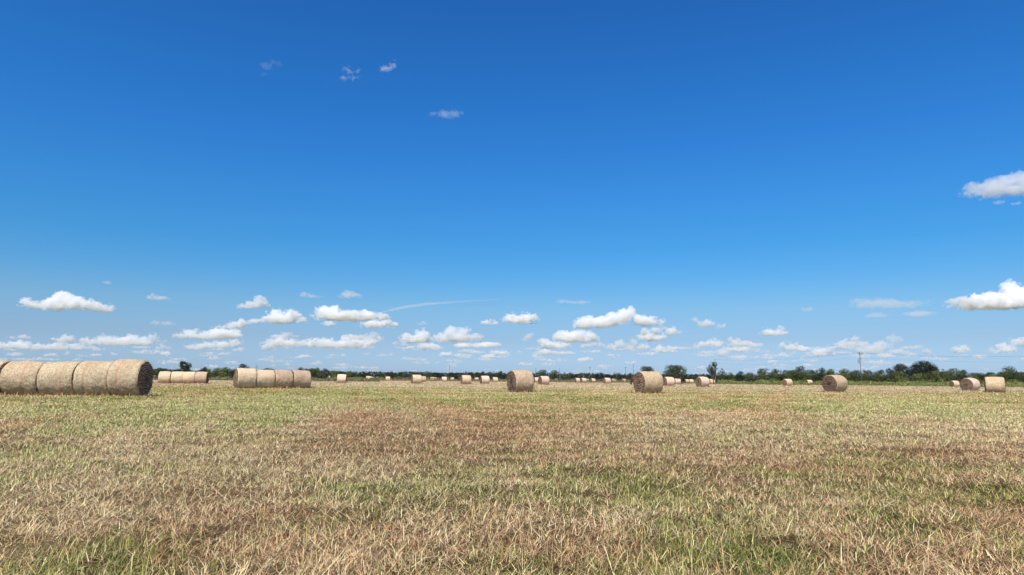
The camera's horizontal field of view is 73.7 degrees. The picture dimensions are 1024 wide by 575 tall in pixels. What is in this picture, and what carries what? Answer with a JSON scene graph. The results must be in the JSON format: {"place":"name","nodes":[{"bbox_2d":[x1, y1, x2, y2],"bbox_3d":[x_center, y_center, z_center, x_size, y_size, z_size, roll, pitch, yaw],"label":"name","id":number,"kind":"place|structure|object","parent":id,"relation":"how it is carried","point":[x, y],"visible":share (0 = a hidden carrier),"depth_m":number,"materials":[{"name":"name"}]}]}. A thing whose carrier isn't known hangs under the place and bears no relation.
{"place":"outdoors","nodes":[
{"label":"outdoors","id":0,"kind":"place"},
{"bbox_2d":[0,380,1023,574],"bbox_3d":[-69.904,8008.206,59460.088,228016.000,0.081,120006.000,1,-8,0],"label":"hay field","id":1,"kind":"structure","parent":0,"point":[784,540],"depth_m":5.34,"materials":[{"name":"beige plant"}]},
{"bbox_2d":[0,360,9,394],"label":"hay bale","id":2,"kind":"object","parent":1,"relation":"on","point":[2,365],"visible":0.16,"depth_m":30.17},
{"bbox_2d":[0,360,45,395],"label":"hay bale","id":3,"kind":"object","parent":1,"relation":"on","point":[17,376],"visible":0.64,"depth_m":29.86},
{"bbox_2d":[34,361,80,395],"bbox_3d":[-20.104,4.088,30.644,1.743,1.586,1.659,0,-8,-3],"label":"hay bale","id":4,"kind":"object","parent":1,"relation":"on","point":[53,377],"visible":0.75,"depth_m":29.96},
{"bbox_2d":[71,361,113,395],"bbox_3d":[-18.587,4.073,30.748,1.692,1.668,1.757,1,-8,-5],"label":"hay bale","id":5,"kind":"object","parent":1,"relation":"on","point":[89,377],"visible":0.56,"depth_m":30.04},
{"bbox_2d":[106,359,154,395],"bbox_3d":[-17.203,4.082,30.835,1.524,1.701,1.805,2,-8,-4],"label":"hay bale","id":6,"kind":"object","parent":1,"relation":"on","point":[129,376],"visible":0.94,"depth_m":30.22},
{"bbox_2d":[154,368,167,376],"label":"tree","id":7,"kind":"object","parent":1,"relation":"on","point":[157,372],"visible":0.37,"depth_m":184.73,"materials":[{"name":"green plant"}]},
{"bbox_2d":[157,371,171,382],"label":"hay bale","id":8,"kind":"object","parent":1,"relation":"on","point":[164,376],"visible":0.84,"depth_m":85.32},
{"bbox_2d":[170,371,183,382],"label":"hay bale","id":9,"kind":"object","parent":1,"relation":"on","point":[176,376],"visible":0.81,"depth_m":85.61},
{"bbox_2d":[177,361,191,371],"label":"tree","id":10,"kind":"object","parent":1,"relation":"on","point":[186,366],"visible":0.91,"depth_m":200.20,"materials":[{"name":"green plant"}]},
{"bbox_2d":[182,372,195,382],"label":"hay bale","id":11,"kind":"object","parent":1,"relation":"on","point":[188,377],"visible":0.84,"depth_m":85.88},
{"bbox_2d":[194,372,208,383],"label":"hay bale","id":12,"kind":"object","parent":1,"relation":"on","point":[200,377],"visible":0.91,"depth_m":86.21},
{"bbox_2d":[211,370,220,377],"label":"tree","id":13,"kind":"object","parent":1,"relation":"on","point":[215,375],"visible":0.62,"depth_m":184.94,"materials":[{"name":"green plant"}]},
{"bbox_2d":[217,367,232,377],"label":"tree","id":14,"kind":"object","parent":1,"relation":"on","point":[223,372],"visible":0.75,"depth_m":181.64,"materials":[{"name":"green plant"}]},
{"bbox_2d":[232,368,256,387],"bbox_3d":[-21.266,7.220,54.441,1.692,1.706,1.795,7,-10,-33],"label":"hay bale","id":15,"kind":"object","parent":1,"relation":"on","point":[245,377],"visible":0.93,"depth_m":53.87},
{"bbox_2d":[239,364,249,367],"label":"tree","id":16,"kind":"object","parent":1,"relation":"on","point":[243,366],"visible":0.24,"depth_m":195.23,"materials":[{"name":"green plant"}]},
{"bbox_2d":[255,370,275,387],"bbox_3d":[-20.080,7.414,55.232,1.693,1.557,1.630,5,-9,-34],"label":"hay bale","id":17,"kind":"object","parent":1,"relation":"on","point":[266,378],"visible":0.74,"depth_m":54.71},
{"bbox_2d":[274,370,293,387],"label":"hay bale","id":18,"kind":"object","parent":1,"relation":"on","point":[284,379],"visible":0.77,"depth_m":55.51},
{"bbox_2d":[291,370,311,387],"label":"hay bale","id":19,"kind":"object","parent":1,"relation":"on","point":[301,378],"visible":0.69,"depth_m":56.33},
{"bbox_2d":[309,368,316,377],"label":"tree","id":20,"kind":"object","parent":1,"relation":"on","point":[312,371],"visible":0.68,"depth_m":188.00,"materials":[{"name":"green plant"}]},
{"bbox_2d":[311,367,323,378],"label":"tree","id":21,"kind":"object","parent":1,"relation":"on","point":[317,369],"visible":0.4,"depth_m":191.27,"materials":[{"name":"green plant"}]},
{"bbox_2d":[321,368,328,378],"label":"tree","id":22,"kind":"object","parent":1,"relation":"on","point":[327,371],"visible":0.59,"depth_m":200.63,"materials":[{"name":"green plant"}]},
{"bbox_2d":[332,371,339,380],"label":"tree","id":23,"kind":"object","parent":1,"relation":"on","point":[334,373],"visible":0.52,"depth_m":194.31,"materials":[{"name":"green plant"}]},
{"bbox_2d":[337,374,346,382],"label":"hay bale","id":24,"kind":"object","parent":1,"relation":"on","point":[341,378],"visible":0.92,"depth_m":119.25},
{"bbox_2d":[386,371,394,378],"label":"tree","id":25,"kind":"object","parent":1,"relation":"on","point":[391,373],"visible":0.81,"depth_m":329.61,"materials":[{"name":"green plant"}]},
{"bbox_2d":[411,375,421,383],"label":"hay bale","id":26,"kind":"object","parent":1,"relation":"on","point":[416,379],"visible":0.94,"depth_m":116.07},
{"bbox_2d":[428,372,438,378],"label":"tree","id":27,"kind":"object","parent":1,"relation":"on","point":[434,375],"visible":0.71,"depth_m":339.90,"materials":[{"name":"green plant"}]},
{"bbox_2d":[460,375,471,383],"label":"hay bale","id":28,"kind":"object","parent":1,"relation":"on","point":[465,379],"visible":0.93,"depth_m":116.08},
{"bbox_2d":[480,376,489,383],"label":"hay bale","id":29,"kind":"object","parent":1,"relation":"on","point":[484,379],"visible":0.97,"depth_m":130.19},
{"bbox_2d":[496,371,503,379],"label":"tree","id":30,"kind":"object","parent":1,"relation":"on","point":[499,373],"visible":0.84,"depth_m":344.93,"materials":[{"name":"green plant"}]},
{"bbox_2d":[0,382,1011,396],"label":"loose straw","id":31,"kind":"object","parent":1,"relation":"on","point":[348,382],"visible":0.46,"depth_m":47.39,"materials":[{"name":"beige plant"}]},
{"bbox_2d":[506,370,534,392],"bbox_3d":[0.583,6.512,47.403,1.614,1.612,1.718,3,-8,-25],"label":"hay bale","id":32,"kind":"object","parent":1,"relation":"on","point":[520,380],"visible":0.95,"depth_m":46.87},
{"bbox_2d":[536,369,549,378],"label":"tree","id":33,"kind":"object","parent":1,"relation":"on","point":[541,373],"visible":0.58,"depth_m":300.08,"materials":[{"name":"green plant"}]},
{"bbox_2d":[538,376,549,384],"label":"hay bale","id":34,"kind":"object","parent":1,"relation":"on","point":[544,380],"visible":0.98,"depth_m":119.33},
{"bbox_2d":[550,370,559,379],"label":"tree","id":35,"kind":"object","parent":1,"relation":"on","point":[554,373],"visible":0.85,"depth_m":299.93,"materials":[{"name":"green plant"}]},
{"bbox_2d":[154,369,1004,380],"bbox_3d":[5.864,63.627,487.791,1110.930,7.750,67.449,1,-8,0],"label":"wood","id":36,"kind":"object","parent":1,"relation":"on","point":[426,372],"visible":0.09,"depth_m":471.87,"materials":[{"name":"green plant"}]},
{"bbox_2d":[153,375,1023,386],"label":"weeds","id":37,"kind":"object","parent":1,"relation":"on","point":[819,382],"visible":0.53,"depth_m":199.47,"materials":[{"name":"green plant"}]},
{"bbox_2d":[597,372,605,380],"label":"tree","id":38,"kind":"object","parent":1,"relation":"on","point":[601,377],"visible":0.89,"depth_m":400.02,"materials":[{"name":"green plant"}]},
{"bbox_2d":[603,378,610,383],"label":"hay bale","id":39,"kind":"object","parent":1,"relation":"on","point":[606,380],"visible":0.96,"depth_m":179.27},
{"bbox_2d":[615,373,621,380],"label":"tree","id":40,"kind":"object","parent":1,"relation":"on","point":[618,377],"visible":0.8,"depth_m":412.58,"materials":[{"name":"green plant"}]},
{"bbox_2d":[640,366,653,370],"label":"tree","id":41,"kind":"object","parent":1,"relation":"on","point":[644,368],"visible":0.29,"depth_m":189.79,"materials":[{"name":"green plant"}]},
{"bbox_2d":[633,371,664,393],"bbox_3d":[9.577,6.644,47.945,1.772,1.648,1.738,3,-8,-22],"label":"hay bale","id":42,"kind":"object","parent":1,"relation":"on","point":[647,382],"visible":0.95,"depth_m":47.38},
{"bbox_2d":[663,377,674,385],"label":"hay bale","id":43,"kind":"object","parent":1,"relation":"on","point":[668,381],"visible":0.88,"depth_m":116.09},
{"bbox_2d":[663,364,687,383],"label":"tree","id":44,"kind":"object","parent":1,"relation":"on","point":[674,371],"visible":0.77,"depth_m":180.99,"materials":[{"name":"green plant"}]},
{"bbox_2d":[674,378,680,383],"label":"hay bale","id":45,"kind":"object","parent":1,"relation":"on","point":[677,381],"visible":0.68,"depth_m":179.18},
{"bbox_2d":[695,377,709,386],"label":"hay bale","id":46,"kind":"object","parent":1,"relation":"on","point":[702,381],"visible":0.94,"depth_m":102.22},
{"bbox_2d":[706,362,718,383],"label":"tree","id":47,"kind":"object","parent":1,"relation":"on","point":[712,372],"visible":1,"depth_m":205.08,"materials":[{"name":"green plant"}]},
{"bbox_2d":[718,368,726,381],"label":"tree","id":48,"kind":"object","parent":1,"relation":"on","point":[722,376],"visible":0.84,"depth_m":215.49,"materials":[{"name":"green plant"}]},
{"bbox_2d":[728,372,735,380],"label":"tree","id":49,"kind":"object","parent":1,"relation":"on","point":[733,376],"visible":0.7,"depth_m":221.95,"materials":[{"name":"green plant"}]},
{"bbox_2d":[735,371,744,380],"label":"tree","id":50,"kind":"object","parent":1,"relation":"on","point":[740,374],"visible":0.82,"depth_m":239.77,"materials":[{"name":"green plant"}]},
{"bbox_2d":[745,372,757,381],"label":"tree","id":51,"kind":"object","parent":1,"relation":"on","point":[750,379],"visible":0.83,"depth_m":235.88,"materials":[{"name":"green plant"}]},
{"bbox_2d":[757,368,769,380],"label":"tree","id":52,"kind":"object","parent":1,"relation":"on","point":[762,370],"visible":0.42,"depth_m":245.09,"materials":[{"name":"green plant"}]},
{"bbox_2d":[767,372,776,379],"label":"tree","id":53,"kind":"object","parent":1,"relation":"on","point":[770,375],"visible":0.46,"depth_m":239.12,"materials":[{"name":"green plant"}]},
{"bbox_2d":[770,373,779,381],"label":"tree","id":54,"kind":"object","parent":1,"relation":"on","point":[775,378],"visible":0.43,"depth_m":233.84,"materials":[{"name":"green plant"}]},
{"bbox_2d":[771,369,782,379],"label":"tree","id":55,"kind":"object","parent":1,"relation":"on","point":[775,371],"visible":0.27,"depth_m":248.47,"materials":[{"name":"green plant"}]},
{"bbox_2d":[776,374,786,381],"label":"tree","id":56,"kind":"object","parent":1,"relation":"on","point":[781,377],"visible":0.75,"depth_m":227.88,"materials":[{"name":"green plant"}]},
{"bbox_2d":[782,379,792,385],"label":"hay bale","id":57,"kind":"object","parent":1,"relation":"on","point":[787,382],"visible":0.95,"depth_m":148.28},
{"bbox_2d":[786,370,795,379],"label":"tree","id":58,"kind":"object","parent":1,"relation":"on","point":[789,376],"visible":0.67,"depth_m":236.29,"materials":[{"name":"green plant"}]},
{"bbox_2d":[789,370,802,381],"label":"tree","id":59,"kind":"object","parent":1,"relation":"on","point":[794,373],"visible":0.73,"depth_m":235.78,"materials":[{"name":"green plant"}]},
{"bbox_2d":[796,372,804,381],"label":"tree","id":60,"kind":"object","parent":1,"relation":"on","point":[802,375],"visible":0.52,"depth_m":235.23,"materials":[{"name":"green plant"}]},
{"bbox_2d":[795,366,806,377],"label":"tree","id":61,"kind":"object","parent":1,"relation":"on","point":[800,369],"visible":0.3,"depth_m":262.40,"materials":[{"name":"green plant"}]},
{"bbox_2d":[803,373,810,381],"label":"tree","id":62,"kind":"object","parent":1,"relation":"on","point":[808,376],"visible":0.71,"depth_m":228.46,"materials":[{"name":"green plant"}]},
{"bbox_2d":[801,369,812,379],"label":"tree","id":63,"kind":"object","parent":1,"relation":"on","point":[808,371],"visible":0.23,"depth_m":240.21,"materials":[{"name":"green plant"}]},
{"bbox_2d":[809,370,819,381],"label":"tree","id":64,"kind":"object","parent":1,"relation":"on","point":[814,377],"visible":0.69,"depth_m":232.42,"materials":[{"name":"green plant"}]},
{"bbox_2d":[815,372,824,380],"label":"tree","id":65,"kind":"object","parent":1,"relation":"on","point":[821,374],"visible":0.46,"depth_m":233.99,"materials":[{"name":"green plant"}]},
{"bbox_2d":[816,367,825,379],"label":"tree","id":66,"kind":"object","parent":1,"relation":"on","point":[822,371],"visible":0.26,"depth_m":262.26,"materials":[{"name":"green plant"}]},
{"bbox_2d":[822,375,847,391],"bbox_3d":[29.133,8.680,61.652,1.893,1.615,1.688,5,-9,-31],"label":"hay bale","id":67,"kind":"object","parent":1,"relation":"on","point":[835,383],"visible":0.96,"depth_m":61.12},
{"bbox_2d":[837,368,849,375],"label":"tree","id":68,"kind":"object","parent":1,"relation":"on","point":[844,371],"visible":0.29,"depth_m":248.40,"materials":[{"name":"green plant"}]},
{"bbox_2d":[839,373,850,381],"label":"tree","id":69,"kind":"object","parent":1,"relation":"on","point":[845,376],"visible":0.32,"depth_m":234.94,"materials":[{"name":"green plant"}]},
{"bbox_2d":[846,371,857,381],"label":"tree","id":70,"kind":"object","parent":1,"relation":"on","point":[851,375],"visible":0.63,"depth_m":237.32,"materials":[{"name":"green plant"}]},
{"bbox_2d":[851,370,862,381],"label":"tree","id":71,"kind":"object","parent":1,"relation":"on","point":[858,376],"visible":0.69,"depth_m":239.43,"materials":[{"name":"green plant"}]},
{"bbox_2d":[857,352,862,379],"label":"utility pole","id":72,"kind":"object","parent":1,"relation":"on","point":[859,360],"visible":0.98,"depth_m":248.68,"materials":[{"name":"brown wood"}]},
{"bbox_2d":[862,375,874,382],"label":"tree","id":73,"kind":"object","parent":1,"relation":"on","point":[866,377],"visible":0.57,"depth_m":228.61,"materials":[{"name":"green plant"}]},
{"bbox_2d":[869,371,880,381],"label":"tree","id":74,"kind":"object","parent":1,"relation":"on","point":[875,374],"visible":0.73,"depth_m":229.12,"materials":[{"name":"green plant"}]},
{"bbox_2d":[876,370,885,381],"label":"tree","id":75,"kind":"object","parent":1,"relation":"on","point":[881,372],"visible":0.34,"depth_m":243.40,"materials":[{"name":"green plant"}]},
{"bbox_2d":[884,368,895,377],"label":"tree","id":76,"kind":"object","parent":1,"relation":"on","point":[887,371],"visible":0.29,"depth_m":250.38,"materials":[{"name":"green plant"}]},
{"bbox_2d":[894,371,905,381],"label":"tree","id":77,"kind":"object","parent":1,"relation":"on","point":[898,377],"visible":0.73,"depth_m":228.11,"materials":[{"name":"green plant"}]},
{"bbox_2d":[891,363,911,377],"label":"tree","id":78,"kind":"object","parent":1,"relation":"on","point":[900,367],"visible":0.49,"depth_m":251.78,"materials":[{"name":"green plant"}]},
{"bbox_2d":[912,374,926,381],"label":"tree","id":79,"kind":"object","parent":1,"relation":"on","point":[920,377],"visible":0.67,"depth_m":230.86,"materials":[{"name":"green plant"}]},
{"bbox_2d":[907,360,939,378],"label":"tree","id":80,"kind":"object","parent":1,"relation":"on","point":[927,365],"visible":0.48,"depth_m":249.29,"materials":[{"name":"green plant"}]},
{"bbox_2d":[922,372,935,380],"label":"tree","id":81,"kind":"object","parent":1,"relation":"on","point":[930,376],"visible":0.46,"depth_m":231.79,"materials":[{"name":"green plant"}]},
{"bbox_2d":[932,370,942,380],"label":"tree","id":82,"kind":"object","parent":1,"relation":"on","point":[936,373],"visible":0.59,"depth_m":237.27,"materials":[{"name":"green plant"}]},
{"bbox_2d":[940,371,955,381],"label":"tree","id":83,"kind":"object","parent":1,"relation":"on","point":[946,373],"visible":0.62,"depth_m":229.41,"materials":[{"name":"green plant"}]},
{"bbox_2d":[946,374,956,381],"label":"tree","id":84,"kind":"object","parent":1,"relation":"on","point":[953,376],"visible":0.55,"depth_m":228.84,"materials":[{"name":"green plant"}]},
{"bbox_2d":[949,381,959,386],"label":"hay bale","id":85,"kind":"object","parent":1,"relation":"on","point":[953,383],"visible":0.94,"depth_m":165.43},
{"bbox_2d":[948,368,960,380],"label":"tree","id":86,"kind":"object","parent":1,"relation":"on","point":[953,370],"visible":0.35,"depth_m":252.21,"materials":[{"name":"green plant"}]},
{"bbox_2d":[956,372,963,380],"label":"tree","id":87,"kind":"object","parent":1,"relation":"on","point":[959,377],"visible":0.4,"depth_m":233.43,"materials":[{"name":"green plant"}]},
{"bbox_2d":[959,378,980,390],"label":"hay bale","id":88,"kind":"object","parent":1,"relation":"on","point":[965,384],"visible":0.96,"depth_m":80.92},
{"bbox_2d":[972,373,986,382],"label":"tree","id":89,"kind":"object","parent":1,"relation":"on","point":[981,377],"visible":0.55,"depth_m":228.26,"materials":[{"name":"green plant"}]},
{"bbox_2d":[984,377,1005,392],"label":"hay bale","id":90,"kind":"object","parent":1,"relation":"on","point":[994,384],"visible":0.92,"depth_m":65.86},
{"bbox_2d":[1002,371,1011,379],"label":"tree","id":91,"kind":"object","parent":1,"relation":"on","point":[1006,374],"visible":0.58,"depth_m":230.48,"materials":[{"name":"green plant"}]},
{"bbox_2d":[1001,366,1018,379],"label":"tree","id":92,"kind":"object","parent":1,"relation":"on","point":[1011,371],"visible":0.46,"depth_m":235.10,"materials":[{"name":"green plant"}]},
{"bbox_2d":[1014,373,1023,382],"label":"tree","id":93,"kind":"object","parent":1,"relation":"on","point":[1020,377],"visible":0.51,"depth_m":228.45,"materials":[{"name":"green plant"}]},
{"bbox_2d":[0,0,1023,379],"label":"sky","id":94,"kind":"structure","parent":0,"point":[571,186],"materials":[{"name":"blue"}]}
]}

